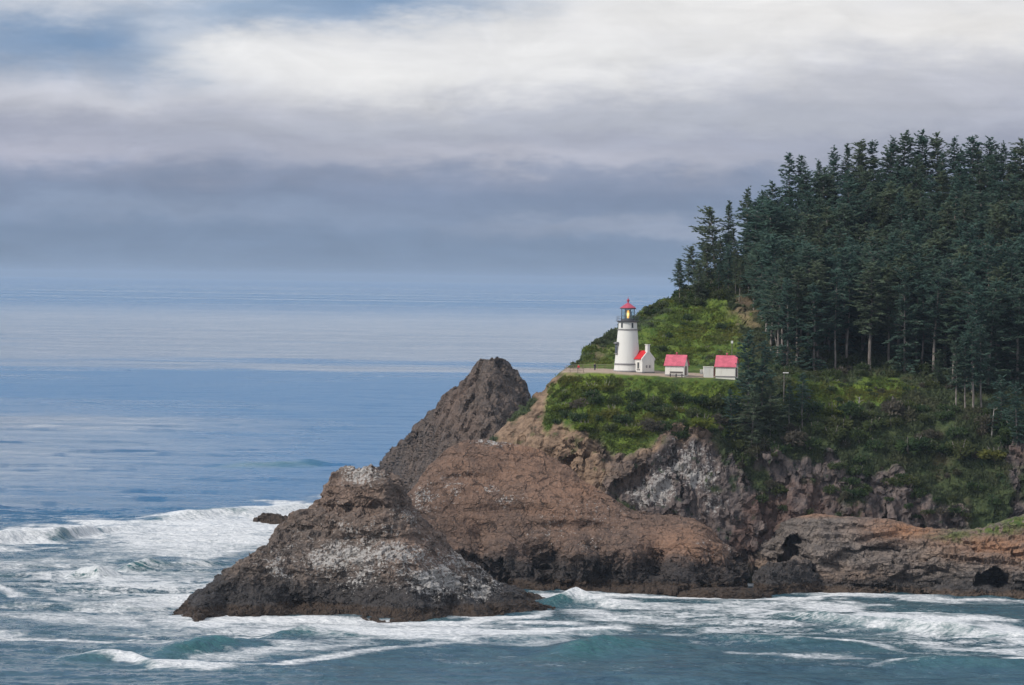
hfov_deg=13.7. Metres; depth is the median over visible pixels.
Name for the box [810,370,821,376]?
shrub
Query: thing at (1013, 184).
spruce tree
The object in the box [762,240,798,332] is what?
spruce tree
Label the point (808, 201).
spruce tree
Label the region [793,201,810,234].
spruce tree
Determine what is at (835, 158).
spruce tree
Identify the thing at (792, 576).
sea rock
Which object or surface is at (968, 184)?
spruce tree
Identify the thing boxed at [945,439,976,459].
shrub
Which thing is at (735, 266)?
spruce tree
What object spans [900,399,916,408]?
shrub
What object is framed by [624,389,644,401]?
shrub
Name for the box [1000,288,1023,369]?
spruce tree
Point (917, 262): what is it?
spruce tree
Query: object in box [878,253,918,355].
spruce tree
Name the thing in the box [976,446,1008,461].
shrub
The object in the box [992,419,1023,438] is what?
shrub
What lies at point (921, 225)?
spruce tree
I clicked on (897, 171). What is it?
spruce tree
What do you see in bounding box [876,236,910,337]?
spruce tree
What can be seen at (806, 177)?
spruce tree
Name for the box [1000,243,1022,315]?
spruce tree
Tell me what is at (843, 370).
shrub
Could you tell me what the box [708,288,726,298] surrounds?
shrub
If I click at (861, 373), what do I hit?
shrub
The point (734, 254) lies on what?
spruce tree
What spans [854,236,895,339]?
spruce tree
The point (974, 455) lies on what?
shrub
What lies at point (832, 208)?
spruce tree
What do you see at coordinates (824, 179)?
spruce tree
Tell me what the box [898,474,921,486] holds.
shrub
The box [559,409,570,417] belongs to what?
shrub
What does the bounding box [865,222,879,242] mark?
spruce tree
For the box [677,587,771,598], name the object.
sea rock
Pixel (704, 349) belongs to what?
shrub
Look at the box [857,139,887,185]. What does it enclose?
spruce tree
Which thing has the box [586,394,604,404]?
shrub
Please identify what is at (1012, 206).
spruce tree
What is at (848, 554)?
rock shelf
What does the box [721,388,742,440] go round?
spruce tree
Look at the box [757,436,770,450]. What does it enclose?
shrub
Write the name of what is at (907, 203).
spruce tree
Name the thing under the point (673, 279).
spruce tree
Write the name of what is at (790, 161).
spruce tree
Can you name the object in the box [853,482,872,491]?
shrub
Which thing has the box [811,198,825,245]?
spruce tree
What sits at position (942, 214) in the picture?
spruce tree
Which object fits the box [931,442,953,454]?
shrub
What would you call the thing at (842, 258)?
spruce tree
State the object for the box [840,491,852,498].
shrub
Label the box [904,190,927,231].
spruce tree
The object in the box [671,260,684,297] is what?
spruce tree
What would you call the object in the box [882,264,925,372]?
spruce tree
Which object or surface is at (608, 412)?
shrub
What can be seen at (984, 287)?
spruce tree
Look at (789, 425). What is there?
shrub
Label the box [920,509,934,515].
shrub
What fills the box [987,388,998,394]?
shrub
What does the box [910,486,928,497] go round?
shrub
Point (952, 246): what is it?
spruce tree
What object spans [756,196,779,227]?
spruce tree
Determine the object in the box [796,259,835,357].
spruce tree
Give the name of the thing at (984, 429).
shrub
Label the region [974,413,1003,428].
shrub
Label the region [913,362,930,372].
shrub
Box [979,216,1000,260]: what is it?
spruce tree
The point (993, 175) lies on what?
spruce tree
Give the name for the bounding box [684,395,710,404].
shrub
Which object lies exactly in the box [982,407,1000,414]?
shrub
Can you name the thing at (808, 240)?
spruce tree
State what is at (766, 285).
spruce tree
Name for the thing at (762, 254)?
spruce tree
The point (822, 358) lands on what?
shrub
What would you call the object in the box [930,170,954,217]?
spruce tree
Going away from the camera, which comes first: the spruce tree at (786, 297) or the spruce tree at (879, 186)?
the spruce tree at (786, 297)
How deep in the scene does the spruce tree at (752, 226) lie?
1082.04 m
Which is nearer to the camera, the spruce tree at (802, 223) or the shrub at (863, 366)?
the shrub at (863, 366)
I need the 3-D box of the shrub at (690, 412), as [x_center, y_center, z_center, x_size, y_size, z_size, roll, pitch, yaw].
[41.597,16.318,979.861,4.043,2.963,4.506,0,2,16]
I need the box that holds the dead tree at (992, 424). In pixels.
[991,409,995,436]
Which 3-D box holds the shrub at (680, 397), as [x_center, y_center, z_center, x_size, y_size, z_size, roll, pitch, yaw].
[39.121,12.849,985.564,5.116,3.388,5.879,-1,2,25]
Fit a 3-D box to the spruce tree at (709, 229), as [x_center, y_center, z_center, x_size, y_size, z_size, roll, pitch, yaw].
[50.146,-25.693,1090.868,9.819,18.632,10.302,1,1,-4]
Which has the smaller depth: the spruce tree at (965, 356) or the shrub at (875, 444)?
the shrub at (875, 444)
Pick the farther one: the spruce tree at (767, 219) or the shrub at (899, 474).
the spruce tree at (767, 219)
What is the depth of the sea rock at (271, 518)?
1184.68 m
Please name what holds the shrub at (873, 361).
on the headland
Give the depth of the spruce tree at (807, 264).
1030.75 m
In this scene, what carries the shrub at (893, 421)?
on the headland
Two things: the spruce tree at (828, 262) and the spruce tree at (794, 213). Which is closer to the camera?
the spruce tree at (828, 262)
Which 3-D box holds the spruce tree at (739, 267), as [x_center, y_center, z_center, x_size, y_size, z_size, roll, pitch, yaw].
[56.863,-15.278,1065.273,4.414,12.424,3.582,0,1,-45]
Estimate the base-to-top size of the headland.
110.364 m
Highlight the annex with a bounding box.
[634,344,654,372]
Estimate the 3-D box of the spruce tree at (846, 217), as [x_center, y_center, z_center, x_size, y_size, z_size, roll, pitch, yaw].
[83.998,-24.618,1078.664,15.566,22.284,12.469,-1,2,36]
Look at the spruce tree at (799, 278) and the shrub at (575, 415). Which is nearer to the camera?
the shrub at (575, 415)
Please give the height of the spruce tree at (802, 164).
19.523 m
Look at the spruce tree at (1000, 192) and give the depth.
1105.47 m
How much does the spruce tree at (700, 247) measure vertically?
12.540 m
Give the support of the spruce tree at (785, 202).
on the headland
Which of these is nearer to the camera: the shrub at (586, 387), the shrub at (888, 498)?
the shrub at (888, 498)
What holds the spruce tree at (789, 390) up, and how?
on the headland
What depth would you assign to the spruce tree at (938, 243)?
1058.40 m
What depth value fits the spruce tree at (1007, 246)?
1050.06 m
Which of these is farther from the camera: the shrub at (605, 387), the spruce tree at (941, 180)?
the spruce tree at (941, 180)
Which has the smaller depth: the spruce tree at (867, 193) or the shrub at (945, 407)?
the shrub at (945, 407)
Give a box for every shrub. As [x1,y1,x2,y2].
[550,402,570,409]
[551,418,561,423]
[557,388,570,397]
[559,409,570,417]
[567,398,588,408]
[567,412,587,421]
[573,420,594,430]
[579,382,600,390]
[581,388,600,396]
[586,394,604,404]
[599,381,616,390]
[599,403,622,417]
[602,422,617,431]
[607,394,622,403]
[612,414,632,423]
[616,423,643,434]
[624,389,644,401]
[626,402,638,410]
[637,417,665,431]
[641,308,652,313]
[646,395,662,406]
[647,406,662,412]
[652,307,659,313]
[654,345,667,350]
[654,406,675,417]
[655,301,669,309]
[659,419,675,430]
[665,332,672,337]
[669,391,690,402]
[669,430,689,439]
[672,289,685,298]
[673,296,688,304]
[673,405,684,411]
[676,419,686,423]
[680,288,705,294]
[683,313,692,320]
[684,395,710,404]
[685,408,701,417]
[687,296,706,305]
[687,414,717,427]
[696,345,713,351]
[699,288,710,295]
[699,395,723,408]
[702,281,719,288]
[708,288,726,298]
[710,428,718,432]
[711,393,724,400]
[711,413,729,424]
[715,322,727,328]
[721,395,746,410]
[730,448,757,466]
[735,416,751,425]
[736,461,745,467]
[740,410,782,425]
[743,444,763,459]
[755,493,769,504]
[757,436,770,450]
[765,441,792,453]
[767,363,780,369]
[770,484,788,496]
[777,504,787,511]
[779,367,793,375]
[780,430,810,446]
[783,423,800,432]
[791,409,816,423]
[793,400,825,412]
[795,436,822,448]
[799,370,809,376]
[803,508,813,514]
[806,421,824,433]
[808,356,827,365]
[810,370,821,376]
[817,425,847,440]
[819,368,840,375]
[819,404,842,416]
[820,351,831,357]
[821,415,854,431]
[822,484,839,493]
[823,369,842,378]
[826,461,846,471]
[827,385,837,390]
[834,396,844,401]
[835,366,847,376]
[835,400,864,418]
[839,439,851,448]
[839,476,860,485]
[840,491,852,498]
[842,488,868,497]
[847,465,869,478]
[850,455,870,464]
[853,362,871,368]
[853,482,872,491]
[854,369,869,376]
[856,410,877,418]
[858,417,885,433]
[864,438,885,451]
[866,357,877,364]
[877,388,885,393]
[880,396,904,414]
[880,477,900,486]
[883,497,894,501]
[885,370,897,377]
[885,416,902,427]
[894,435,933,454]
[894,472,908,478]
[894,482,903,486]
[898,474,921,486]
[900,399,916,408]
[900,406,918,423]
[903,502,913,509]
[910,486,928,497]
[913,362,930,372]
[914,441,939,454]
[916,403,930,411]
[916,413,931,420]
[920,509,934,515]
[921,428,943,437]
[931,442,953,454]
[932,496,941,501]
[934,409,955,419]
[935,506,949,517]
[936,403,959,412]
[945,381,955,389]
[945,426,969,437]
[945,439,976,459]
[947,506,966,514]
[950,468,961,474]
[950,483,959,489]
[965,481,982,490]
[971,452,979,458]
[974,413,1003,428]
[976,423,988,437]
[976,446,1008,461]
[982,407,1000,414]
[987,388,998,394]
[987,497,1002,505]
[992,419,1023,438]
[993,435,1012,445]
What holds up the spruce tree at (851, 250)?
on the headland
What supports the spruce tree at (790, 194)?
on the headland
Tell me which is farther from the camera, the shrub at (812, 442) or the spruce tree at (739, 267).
the spruce tree at (739, 267)
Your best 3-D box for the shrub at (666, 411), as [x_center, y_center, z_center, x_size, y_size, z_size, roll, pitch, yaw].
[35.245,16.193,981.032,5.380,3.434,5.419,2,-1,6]
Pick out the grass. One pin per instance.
(862, 392)
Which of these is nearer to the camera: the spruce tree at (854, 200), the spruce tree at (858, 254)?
the spruce tree at (858, 254)
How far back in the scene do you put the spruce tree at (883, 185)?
1108.81 m
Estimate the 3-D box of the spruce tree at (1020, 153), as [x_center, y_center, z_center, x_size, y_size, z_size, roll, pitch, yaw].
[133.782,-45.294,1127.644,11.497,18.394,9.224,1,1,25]
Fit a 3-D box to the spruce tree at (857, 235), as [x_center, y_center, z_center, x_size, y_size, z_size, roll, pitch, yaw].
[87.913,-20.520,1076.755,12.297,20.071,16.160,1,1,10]
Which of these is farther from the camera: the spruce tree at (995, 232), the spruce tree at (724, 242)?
the spruce tree at (724, 242)
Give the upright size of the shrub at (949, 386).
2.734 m
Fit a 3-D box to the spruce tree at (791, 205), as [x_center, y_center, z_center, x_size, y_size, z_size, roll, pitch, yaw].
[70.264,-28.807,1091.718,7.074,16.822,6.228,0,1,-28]
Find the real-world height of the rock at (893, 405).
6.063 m
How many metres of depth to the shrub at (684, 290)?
1071.83 m
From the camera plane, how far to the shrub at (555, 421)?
984.68 m
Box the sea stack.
[377,356,530,493]
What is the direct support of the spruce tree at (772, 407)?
on the headland
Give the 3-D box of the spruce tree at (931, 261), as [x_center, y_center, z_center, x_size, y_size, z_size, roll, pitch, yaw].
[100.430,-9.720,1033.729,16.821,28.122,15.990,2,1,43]
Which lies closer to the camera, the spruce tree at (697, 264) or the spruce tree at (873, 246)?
the spruce tree at (873, 246)
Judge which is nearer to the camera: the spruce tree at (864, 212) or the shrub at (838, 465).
the shrub at (838, 465)
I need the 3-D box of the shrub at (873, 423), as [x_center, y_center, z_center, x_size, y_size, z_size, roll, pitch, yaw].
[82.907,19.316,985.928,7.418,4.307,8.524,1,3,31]
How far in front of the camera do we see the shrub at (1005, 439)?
981.44 m
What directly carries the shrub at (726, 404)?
on the headland
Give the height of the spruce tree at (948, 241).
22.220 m
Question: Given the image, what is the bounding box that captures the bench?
[669,371,682,376]
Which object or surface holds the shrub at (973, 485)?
on the headland
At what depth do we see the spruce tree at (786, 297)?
1015.41 m
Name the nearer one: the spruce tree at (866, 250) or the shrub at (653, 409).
the shrub at (653, 409)
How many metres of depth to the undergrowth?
986.49 m
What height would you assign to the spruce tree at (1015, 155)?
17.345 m
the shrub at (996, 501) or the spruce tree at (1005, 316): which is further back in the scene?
the spruce tree at (1005, 316)
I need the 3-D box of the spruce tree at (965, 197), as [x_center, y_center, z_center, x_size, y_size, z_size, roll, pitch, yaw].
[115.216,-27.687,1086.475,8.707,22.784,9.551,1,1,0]
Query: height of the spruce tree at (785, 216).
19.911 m
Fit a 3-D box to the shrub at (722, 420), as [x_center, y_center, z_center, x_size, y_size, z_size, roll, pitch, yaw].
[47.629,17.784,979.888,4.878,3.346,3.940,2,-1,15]
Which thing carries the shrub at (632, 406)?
on the headland
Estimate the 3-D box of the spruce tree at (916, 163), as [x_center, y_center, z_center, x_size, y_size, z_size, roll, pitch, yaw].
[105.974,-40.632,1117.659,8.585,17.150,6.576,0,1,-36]
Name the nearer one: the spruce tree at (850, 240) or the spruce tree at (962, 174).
the spruce tree at (850, 240)
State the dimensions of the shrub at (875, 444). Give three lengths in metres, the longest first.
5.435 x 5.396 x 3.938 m
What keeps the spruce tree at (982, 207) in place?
on the headland
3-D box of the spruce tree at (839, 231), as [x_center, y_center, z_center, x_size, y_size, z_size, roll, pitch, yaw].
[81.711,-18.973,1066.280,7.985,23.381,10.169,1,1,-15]
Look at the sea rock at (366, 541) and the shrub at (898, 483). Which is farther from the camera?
the shrub at (898, 483)
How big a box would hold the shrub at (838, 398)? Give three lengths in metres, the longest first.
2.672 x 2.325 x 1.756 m
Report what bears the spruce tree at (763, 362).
on the headland
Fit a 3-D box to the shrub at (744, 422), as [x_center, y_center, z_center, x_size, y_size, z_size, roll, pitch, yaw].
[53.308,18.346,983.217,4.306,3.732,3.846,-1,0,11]
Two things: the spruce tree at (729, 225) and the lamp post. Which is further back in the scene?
the spruce tree at (729, 225)
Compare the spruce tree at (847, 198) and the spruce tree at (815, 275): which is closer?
the spruce tree at (815, 275)
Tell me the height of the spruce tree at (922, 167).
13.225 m
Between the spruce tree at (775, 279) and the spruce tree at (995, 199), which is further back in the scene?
the spruce tree at (995, 199)
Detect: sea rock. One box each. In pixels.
[172,464,555,622]
[253,513,287,523]
[407,439,750,595]
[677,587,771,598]
[752,558,821,594]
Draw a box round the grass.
[555,298,918,451]
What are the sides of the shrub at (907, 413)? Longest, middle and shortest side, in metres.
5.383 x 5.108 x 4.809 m
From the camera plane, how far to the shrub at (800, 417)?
985.07 m
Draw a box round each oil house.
[664,352,689,376]
[714,353,739,379]
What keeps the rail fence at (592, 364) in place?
on the headland
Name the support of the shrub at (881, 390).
on the headland
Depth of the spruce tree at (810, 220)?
1077.90 m
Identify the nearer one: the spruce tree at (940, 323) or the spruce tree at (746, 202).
the spruce tree at (940, 323)
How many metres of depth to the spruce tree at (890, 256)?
1031.41 m
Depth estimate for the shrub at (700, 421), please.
974.29 m
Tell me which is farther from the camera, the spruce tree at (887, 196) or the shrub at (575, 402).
the spruce tree at (887, 196)
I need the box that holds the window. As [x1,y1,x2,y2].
[613,342,618,353]
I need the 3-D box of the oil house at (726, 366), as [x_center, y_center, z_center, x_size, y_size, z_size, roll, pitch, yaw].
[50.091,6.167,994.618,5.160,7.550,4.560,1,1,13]
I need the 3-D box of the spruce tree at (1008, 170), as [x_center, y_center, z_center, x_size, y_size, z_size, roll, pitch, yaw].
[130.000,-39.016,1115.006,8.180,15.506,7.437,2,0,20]
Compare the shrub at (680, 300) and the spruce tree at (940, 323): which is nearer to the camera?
the spruce tree at (940, 323)
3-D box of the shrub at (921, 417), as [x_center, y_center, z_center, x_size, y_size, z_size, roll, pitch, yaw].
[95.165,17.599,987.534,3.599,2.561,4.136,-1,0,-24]
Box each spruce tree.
[668,259,687,289]
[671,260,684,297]
[677,246,702,281]
[683,258,691,283]
[687,261,708,298]
[688,206,724,270]
[689,260,704,283]
[695,239,716,278]
[696,243,716,280]
[711,236,727,276]
[713,199,779,270]
[716,200,740,244]
[718,232,734,257]
[719,246,736,287]
[721,330,765,424]
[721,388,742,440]
[724,249,741,277]
[727,228,739,262]
[727,384,771,445]
[730,256,739,293]
[731,185,756,250]
[731,257,746,301]
[736,199,796,275]
[736,235,773,318]
[739,227,786,289]
[739,230,751,246]
[741,340,777,430]
[744,247,760,309]
[746,189,768,229]
[746,230,777,331]
[749,198,780,241]
[754,236,796,342]
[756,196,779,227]
[757,261,791,345]
[758,179,784,210]
[758,374,793,437]
[759,200,782,233]
[759,258,801,356]
[760,261,795,347]
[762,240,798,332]
[763,277,804,365]
[772,235,817,317]
[774,265,817,363]
[776,197,792,232]
[777,186,801,228]
[777,208,811,252]
[778,152,799,196]
[779,197,796,232]
[779,383,800,422]
[780,211,792,238]
[780,239,799,262]
[787,243,824,342]
[788,236,817,318]
[788,240,830,336]
[790,188,821,234]
[790,372,816,426]
[791,169,818,213]
[791,231,816,265]
[791,246,834,342]
[792,155,813,204]
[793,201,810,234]
[794,282,843,369]
[795,218,815,244]
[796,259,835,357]
[797,212,826,244]
[798,167,842,212]
[801,191,826,230]
[801,259,833,351]
[809,158,827,202]
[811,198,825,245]
[811,228,832,252]
[811,250,836,343]
[812,206,840,243]
[815,268,857,367]
[816,206,835,247]
[817,145,845,197]
[818,175,837,212]
[818,227,838,246]
[818,244,843,350]
[819,247,880,355]
[821,179,871,231]
[822,197,837,227]
[825,220,851,253]
[825,266,868,357]
[826,169,862,212]
[827,168,841,189]
[827,202,867,247]
[828,202,863,248]
[836,172,865,202]
[836,233,862,330]
[838,143,857,181]
[838,241,861,321]
[841,139,878,198]
[841,191,859,230]
[842,223,872,246]
[845,261,898,369]
[847,243,878,349]
[851,242,882,341]
[852,169,883,217]
[852,250,898,343]
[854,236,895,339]
[855,194,882,243]
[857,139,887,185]
[858,181,882,236]
[858,182,877,230]
[859,246,913,355]
[861,228,887,262]
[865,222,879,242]
[867,171,896,201]
[868,145,902,193]
[868,181,913,242]
[870,260,903,360]
[872,260,903,347]
[873,179,885,201]
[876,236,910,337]
[877,224,892,248]
[878,228,909,266]
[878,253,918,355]
[879,135,903,180]
[879,176,901,226]
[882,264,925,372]
[883,162,914,198]
[887,129,920,184]
[887,230,914,260]
[888,189,918,249]
[890,198,920,249]
[894,167,914,195]
[896,217,926,259]
[896,253,934,358]
[898,129,939,191]
[899,228,923,281]
[900,241,929,350]
[901,183,924,220]
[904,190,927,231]
[905,230,956,281]
[905,245,950,351]
[905,263,927,350]
[908,155,926,207]
[908,160,931,190]
[908,275,943,363]
[910,258,964,372]
[912,168,928,219]
[912,197,932,240]
[912,272,963,371]
[914,174,948,223]
[915,213,944,252]
[916,206,946,254]
[917,211,941,252]
[919,192,939,213]
[920,233,935,251]
[921,226,965,261]
[922,264,949,360]
[923,131,956,191]
[929,201,963,238]
[929,349,946,382]
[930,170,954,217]
[934,151,951,200]
[934,259,968,352]
[935,274,967,378]
[937,203,946,233]
[938,178,967,237]
[940,282,970,366]
[942,245,975,327]
[943,238,968,265]
[944,135,962,193]
[944,338,969,405]
[945,148,975,190]
[945,253,957,279]
[945,272,987,342]
[946,222,984,280]
[947,281,993,391]
[948,163,969,208]
[949,253,975,292]
[950,236,976,269]
[950,335,980,407]
[953,135,991,189]
[954,189,976,237]
[955,292,982,374]
[956,190,999,241]
[958,165,969,192]
[959,162,992,207]
[959,313,989,408]
[961,173,975,211]
[961,240,998,292]
[964,265,987,324]
[966,288,1023,390]
[966,324,999,407]
[967,185,979,220]
[968,146,987,186]
[969,212,999,250]
[970,135,1005,189]
[970,245,1006,310]
[972,212,986,259]
[973,284,993,374]
[974,191,996,213]
[974,231,1006,304]
[976,171,985,200]
[978,205,1015,246]
[979,164,1004,201]
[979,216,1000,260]
[980,263,1018,372]
[980,278,1023,384]
[983,149,1012,195]
[983,200,1019,245]
[987,375,1020,430]
[991,243,1014,304]
[991,289,1023,387]
[992,180,1010,204]
[994,161,1021,196]
[994,238,1018,280]
[995,226,1019,251]
[997,140,1012,180]
[997,174,1023,204]
[1000,138,1023,189]
[1000,164,1022,199]
[1000,200,1023,246]
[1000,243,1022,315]
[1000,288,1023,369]
[1000,381,1023,444]
[1001,282,1023,379]
[1002,149,1022,180]
[1003,200,1023,244]
[1004,237,1023,286]
[1004,261,1023,316]
[1007,233,1023,281]
[1008,202,1023,246]
[1009,180,1023,219]
[1011,280,1023,377]
[1014,253,1023,292]
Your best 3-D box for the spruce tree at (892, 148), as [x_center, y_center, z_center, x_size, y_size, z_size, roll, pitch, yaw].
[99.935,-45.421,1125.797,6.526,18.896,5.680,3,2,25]
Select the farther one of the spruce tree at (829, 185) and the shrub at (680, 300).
the spruce tree at (829, 185)
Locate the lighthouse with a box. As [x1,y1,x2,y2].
[613,299,638,371]
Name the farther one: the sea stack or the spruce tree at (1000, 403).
the sea stack
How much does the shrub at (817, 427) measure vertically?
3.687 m
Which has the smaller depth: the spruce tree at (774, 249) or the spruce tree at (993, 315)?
the spruce tree at (993, 315)
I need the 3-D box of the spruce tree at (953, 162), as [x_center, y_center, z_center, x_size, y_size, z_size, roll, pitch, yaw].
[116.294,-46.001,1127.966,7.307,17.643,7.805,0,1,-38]
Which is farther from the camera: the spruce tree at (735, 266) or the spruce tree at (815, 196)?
the spruce tree at (815, 196)
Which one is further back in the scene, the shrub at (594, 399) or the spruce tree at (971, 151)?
the spruce tree at (971, 151)
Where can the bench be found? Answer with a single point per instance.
(672, 372)
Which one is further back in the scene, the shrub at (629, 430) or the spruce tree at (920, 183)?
the spruce tree at (920, 183)
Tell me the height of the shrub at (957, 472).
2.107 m
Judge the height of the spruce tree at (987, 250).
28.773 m
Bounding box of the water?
[0,276,1023,684]
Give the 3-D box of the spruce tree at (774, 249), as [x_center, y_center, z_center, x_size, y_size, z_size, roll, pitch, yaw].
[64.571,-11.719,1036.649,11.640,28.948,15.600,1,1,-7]
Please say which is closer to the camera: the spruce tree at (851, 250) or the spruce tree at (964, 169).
the spruce tree at (851, 250)
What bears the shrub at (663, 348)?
on the headland
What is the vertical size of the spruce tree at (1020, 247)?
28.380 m
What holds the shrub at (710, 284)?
on the headland
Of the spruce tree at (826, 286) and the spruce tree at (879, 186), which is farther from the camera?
the spruce tree at (879, 186)
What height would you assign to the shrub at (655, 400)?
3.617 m
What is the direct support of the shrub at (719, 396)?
on the headland
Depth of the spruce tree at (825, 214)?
1081.02 m
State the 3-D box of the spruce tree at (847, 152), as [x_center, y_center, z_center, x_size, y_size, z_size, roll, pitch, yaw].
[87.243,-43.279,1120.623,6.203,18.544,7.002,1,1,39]
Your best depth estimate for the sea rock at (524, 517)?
947.14 m
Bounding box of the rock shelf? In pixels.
[747,513,1023,598]
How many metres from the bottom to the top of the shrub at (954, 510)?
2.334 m
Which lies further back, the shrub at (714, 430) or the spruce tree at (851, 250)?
the spruce tree at (851, 250)
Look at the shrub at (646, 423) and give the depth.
976.89 m
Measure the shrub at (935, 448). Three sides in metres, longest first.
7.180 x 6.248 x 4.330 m
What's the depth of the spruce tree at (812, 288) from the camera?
1015.73 m
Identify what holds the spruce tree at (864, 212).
on the headland
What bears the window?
in the lighthouse
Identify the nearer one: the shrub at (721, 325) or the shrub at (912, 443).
the shrub at (912, 443)
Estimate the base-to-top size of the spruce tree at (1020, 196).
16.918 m
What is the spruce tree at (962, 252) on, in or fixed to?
on the headland
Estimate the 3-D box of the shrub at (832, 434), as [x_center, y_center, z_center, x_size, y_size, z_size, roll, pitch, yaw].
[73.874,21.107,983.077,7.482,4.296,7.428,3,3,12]
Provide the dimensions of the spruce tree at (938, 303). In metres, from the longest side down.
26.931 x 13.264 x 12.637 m
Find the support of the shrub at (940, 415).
on the headland
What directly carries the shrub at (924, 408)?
on the headland
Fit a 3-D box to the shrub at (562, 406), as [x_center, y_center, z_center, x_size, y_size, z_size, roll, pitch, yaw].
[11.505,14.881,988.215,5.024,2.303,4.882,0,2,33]
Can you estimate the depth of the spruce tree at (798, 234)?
1066.03 m
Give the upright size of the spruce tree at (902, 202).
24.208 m
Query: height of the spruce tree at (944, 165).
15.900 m
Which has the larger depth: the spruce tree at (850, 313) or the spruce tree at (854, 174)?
the spruce tree at (854, 174)
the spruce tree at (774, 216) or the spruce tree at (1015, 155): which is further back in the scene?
the spruce tree at (1015, 155)
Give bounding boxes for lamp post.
[783,372,788,401]
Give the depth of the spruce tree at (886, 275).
1023.31 m
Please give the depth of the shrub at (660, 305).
1064.63 m
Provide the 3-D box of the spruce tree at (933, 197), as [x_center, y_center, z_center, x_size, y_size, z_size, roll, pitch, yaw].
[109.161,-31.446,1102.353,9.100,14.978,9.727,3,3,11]
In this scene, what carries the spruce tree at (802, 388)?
on the headland
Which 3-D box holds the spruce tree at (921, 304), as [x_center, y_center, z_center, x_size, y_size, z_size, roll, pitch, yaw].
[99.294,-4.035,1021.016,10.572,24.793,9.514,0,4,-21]
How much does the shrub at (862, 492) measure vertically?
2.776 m
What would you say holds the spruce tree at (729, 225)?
on the headland
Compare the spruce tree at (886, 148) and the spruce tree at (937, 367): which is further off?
the spruce tree at (886, 148)
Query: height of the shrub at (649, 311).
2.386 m
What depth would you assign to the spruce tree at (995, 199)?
1100.47 m
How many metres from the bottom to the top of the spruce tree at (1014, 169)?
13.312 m
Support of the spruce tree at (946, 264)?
on the headland
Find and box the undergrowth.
[489,192,1023,579]
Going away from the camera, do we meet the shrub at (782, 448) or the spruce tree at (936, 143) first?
the shrub at (782, 448)
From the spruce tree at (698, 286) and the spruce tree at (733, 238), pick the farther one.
the spruce tree at (733, 238)
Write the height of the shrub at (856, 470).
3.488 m
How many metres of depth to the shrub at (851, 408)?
986.42 m
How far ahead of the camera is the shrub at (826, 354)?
1025.44 m
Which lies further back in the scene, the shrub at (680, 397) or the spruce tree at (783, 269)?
the spruce tree at (783, 269)
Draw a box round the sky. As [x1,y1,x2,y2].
[0,0,1023,285]
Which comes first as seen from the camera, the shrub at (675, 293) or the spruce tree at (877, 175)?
the shrub at (675, 293)
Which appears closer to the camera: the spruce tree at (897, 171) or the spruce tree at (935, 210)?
the spruce tree at (935, 210)
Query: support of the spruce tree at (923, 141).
on the headland
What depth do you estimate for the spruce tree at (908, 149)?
1126.47 m
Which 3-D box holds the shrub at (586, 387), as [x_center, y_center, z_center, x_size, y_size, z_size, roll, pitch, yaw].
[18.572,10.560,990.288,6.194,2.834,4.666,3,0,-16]
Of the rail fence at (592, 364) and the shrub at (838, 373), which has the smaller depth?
the rail fence at (592, 364)
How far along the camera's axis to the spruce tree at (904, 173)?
1112.71 m
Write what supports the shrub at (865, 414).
on the headland
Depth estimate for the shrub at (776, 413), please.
982.27 m
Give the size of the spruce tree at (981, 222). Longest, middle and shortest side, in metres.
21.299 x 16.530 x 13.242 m
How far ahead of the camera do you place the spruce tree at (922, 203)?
1090.10 m
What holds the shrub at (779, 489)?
on the headland
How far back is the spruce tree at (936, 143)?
1127.18 m
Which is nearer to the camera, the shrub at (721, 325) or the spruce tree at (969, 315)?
the spruce tree at (969, 315)
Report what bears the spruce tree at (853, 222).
on the headland
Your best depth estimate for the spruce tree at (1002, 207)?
1082.47 m
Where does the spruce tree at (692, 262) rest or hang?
on the headland
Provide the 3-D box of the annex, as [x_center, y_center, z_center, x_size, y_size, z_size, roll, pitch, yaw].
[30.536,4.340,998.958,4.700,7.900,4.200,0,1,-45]
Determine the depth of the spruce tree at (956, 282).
1013.46 m
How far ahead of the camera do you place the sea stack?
1331.98 m
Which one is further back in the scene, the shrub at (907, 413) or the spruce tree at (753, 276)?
the spruce tree at (753, 276)
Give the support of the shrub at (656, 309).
on the headland
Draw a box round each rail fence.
[566,364,612,368]
[566,367,583,372]
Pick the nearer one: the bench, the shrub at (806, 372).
the bench
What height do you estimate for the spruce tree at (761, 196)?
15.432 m
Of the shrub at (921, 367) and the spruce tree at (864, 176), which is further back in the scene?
the spruce tree at (864, 176)
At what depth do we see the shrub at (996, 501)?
974.18 m
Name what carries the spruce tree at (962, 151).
on the headland
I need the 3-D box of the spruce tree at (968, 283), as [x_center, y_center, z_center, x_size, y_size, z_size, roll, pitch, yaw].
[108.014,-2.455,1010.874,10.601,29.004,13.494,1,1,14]
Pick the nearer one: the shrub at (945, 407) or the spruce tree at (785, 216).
the shrub at (945, 407)
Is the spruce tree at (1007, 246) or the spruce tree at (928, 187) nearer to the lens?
the spruce tree at (1007, 246)
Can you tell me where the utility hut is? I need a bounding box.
[703,366,714,377]
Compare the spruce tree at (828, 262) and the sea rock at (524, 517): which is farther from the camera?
the spruce tree at (828, 262)
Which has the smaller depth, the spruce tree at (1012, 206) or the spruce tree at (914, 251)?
the spruce tree at (914, 251)
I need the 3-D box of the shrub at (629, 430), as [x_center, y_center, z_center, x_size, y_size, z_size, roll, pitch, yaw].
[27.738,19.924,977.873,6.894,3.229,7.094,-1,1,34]
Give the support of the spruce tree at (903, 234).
on the headland
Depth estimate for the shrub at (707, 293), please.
1068.60 m
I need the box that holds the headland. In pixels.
[494,194,1023,582]

